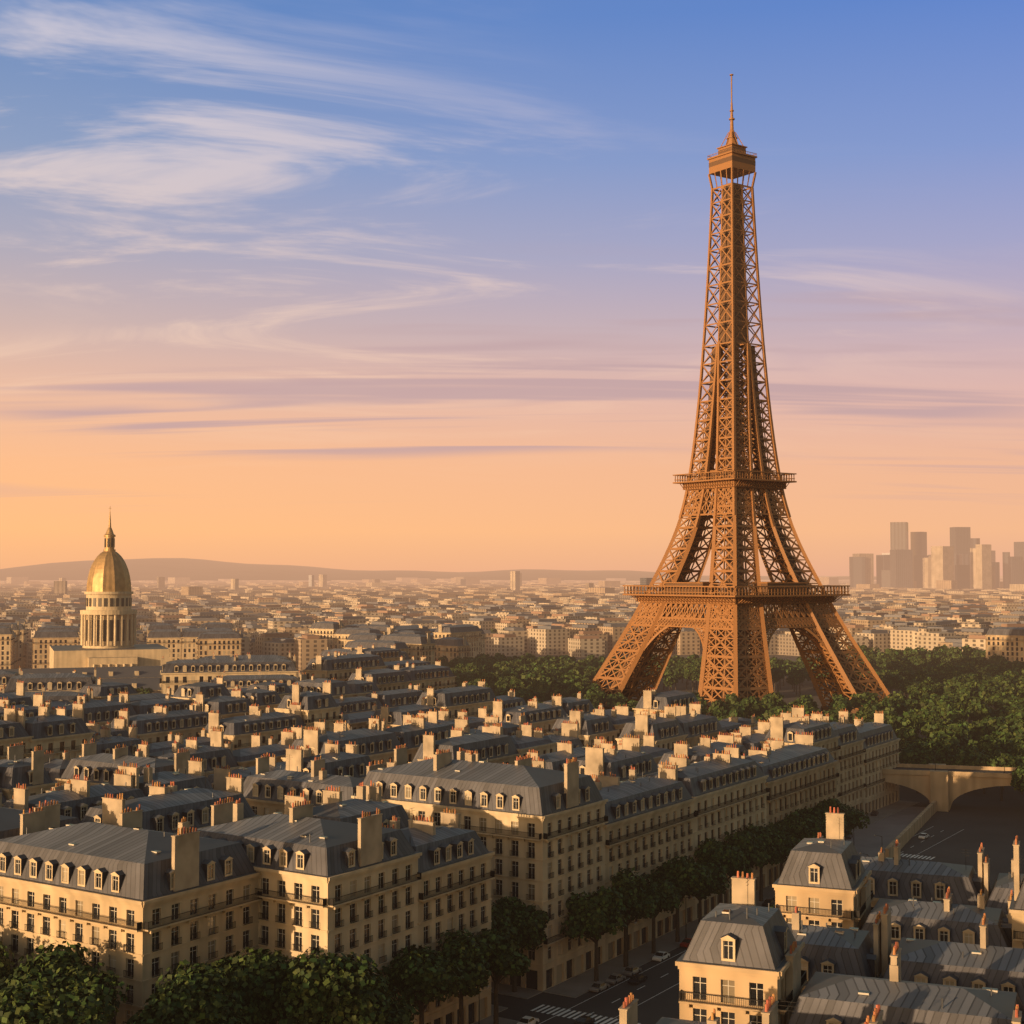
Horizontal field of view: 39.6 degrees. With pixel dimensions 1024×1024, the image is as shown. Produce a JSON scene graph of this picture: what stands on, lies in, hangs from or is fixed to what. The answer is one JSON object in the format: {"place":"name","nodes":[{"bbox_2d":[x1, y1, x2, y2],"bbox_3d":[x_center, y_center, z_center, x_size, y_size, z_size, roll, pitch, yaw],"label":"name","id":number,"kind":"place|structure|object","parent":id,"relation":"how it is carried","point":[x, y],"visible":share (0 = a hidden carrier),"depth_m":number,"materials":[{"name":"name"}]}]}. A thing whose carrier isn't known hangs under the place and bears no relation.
{"place":"outdoors","nodes":[
{"label":"outdoors","id":0,"kind":"place"},
{"bbox_2d":[0,936,391,1023],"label":"trees","id":1,"kind":"object","parent":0,"point":[57,985],"depth_m":182.23,"materials":[{"name":"green plant"}]},
{"bbox_2d":[0,558,1002,580],"bbox_3d":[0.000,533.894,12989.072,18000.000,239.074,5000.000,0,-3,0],"label":"horizon hills","id":2,"kind":"structure","parent":0,"point":[166,568],"depth_m":11741.27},
{"bbox_2d":[21,576,1002,720],"bbox_3d":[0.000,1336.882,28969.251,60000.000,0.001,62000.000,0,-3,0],"label":"ground","id":3,"kind":"structure","parent":0,"point":[789,693],"depth_m":903.83,"materials":[{"name":"green plant"}]},
{"bbox_2d":[0,513,169,692],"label":"domed building","id":4,"kind":"structure","parent":3,"relation":"on","point":[108,648],"depth_m":804.58,"materials":[{"name":"stone"}]},
{"bbox_2d":[0,522,1023,670],"bbox_3d":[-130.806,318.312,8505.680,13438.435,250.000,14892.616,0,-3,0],"label":"city","id":5,"kind":"object","parent":3,"relation":"on","point":[959,592],"visible":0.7,"depth_m":2211.26,"materials":[{"name":"stone"}]},
{"bbox_2d":[0,620,1023,734],"bbox_3d":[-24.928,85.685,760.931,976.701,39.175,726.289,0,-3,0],"label":"buildings","id":6,"kind":"structure","parent":3,"relation":"on","point":[391,675],"depth_m":591.23,"materials":[{"name":"stone"}]},
{"bbox_2d":[438,653,1023,754],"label":"park trees","id":7,"kind":"object","parent":3,"relation":"on","point":[955,694],"depth_m":688.41,"materials":[{"name":"green plant"}]},
{"bbox_2d":[592,74,889,717],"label":"tower","id":8,"kind":"structure","parent":3,"relation":"on","point":[731,662],"depth_m":751.68,"materials":[{"name":"metal"}]},
{"bbox_3d":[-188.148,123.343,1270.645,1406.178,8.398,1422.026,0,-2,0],"label":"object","id":9,"kind":"object","parent":3,"relation":"on","visible":0},
{"bbox_2d":[133,628,985,701],"bbox_3d":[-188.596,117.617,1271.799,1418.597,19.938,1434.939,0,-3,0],"label":"trees","id":10,"kind":"object","parent":9,"relation":"attached to","point":[572,683],"visible":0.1,"depth_m":858.81,"materials":[{"name":"green plant"}]},
{"bbox_2d":[0,0,1023,575],"label":"sky","id":11,"kind":"structure","parent":0,"point":[370,285],"materials":[{"name":"blue"}]},
{"bbox_2d":[474,721,1023,1023],"bbox_3d":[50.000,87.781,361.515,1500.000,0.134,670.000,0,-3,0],"label":"street surfaces","id":12,"kind":"object","parent":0,"point":[970,822],"visible":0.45,"depth_m":349.32,"materials":[{"name":"grey asphalt"}]},
{"bbox_2d":[0,680,1023,1023],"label":"buildings","id":13,"kind":"structure","parent":12,"relation":"on","point":[140,854],"depth_m":226.04,"materials":[{"name":"stone"}]},
{"bbox_2d":[368,798,869,1023],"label":"street trees","id":14,"kind":"object","parent":12,"relation":"on","point":[455,962],"depth_m":250.00,"materials":[{"name":"green plant"}]},
{"bbox_2d":[478,829,881,1023],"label":"street lamps","id":15,"kind":"object","parent":12,"relation":"on","point":[627,939],"visible":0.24,"depth_m":258.98,"materials":[{"name":"metal"}]},
{"bbox_2d":[517,810,928,1023],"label":"cars","id":16,"kind":"object","parent":12,"relation":"on","point":[616,978],"visible":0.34,"depth_m":250.65,"materials":[{"name":"black paint"}]},
{"bbox_2d":[882,750,1016,857],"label":"stone bridge","id":17,"kind":"structure","parent":12,"relation":"on","point":[941,787],"depth_m":432.83,"materials":[{"name":"stone"}]},
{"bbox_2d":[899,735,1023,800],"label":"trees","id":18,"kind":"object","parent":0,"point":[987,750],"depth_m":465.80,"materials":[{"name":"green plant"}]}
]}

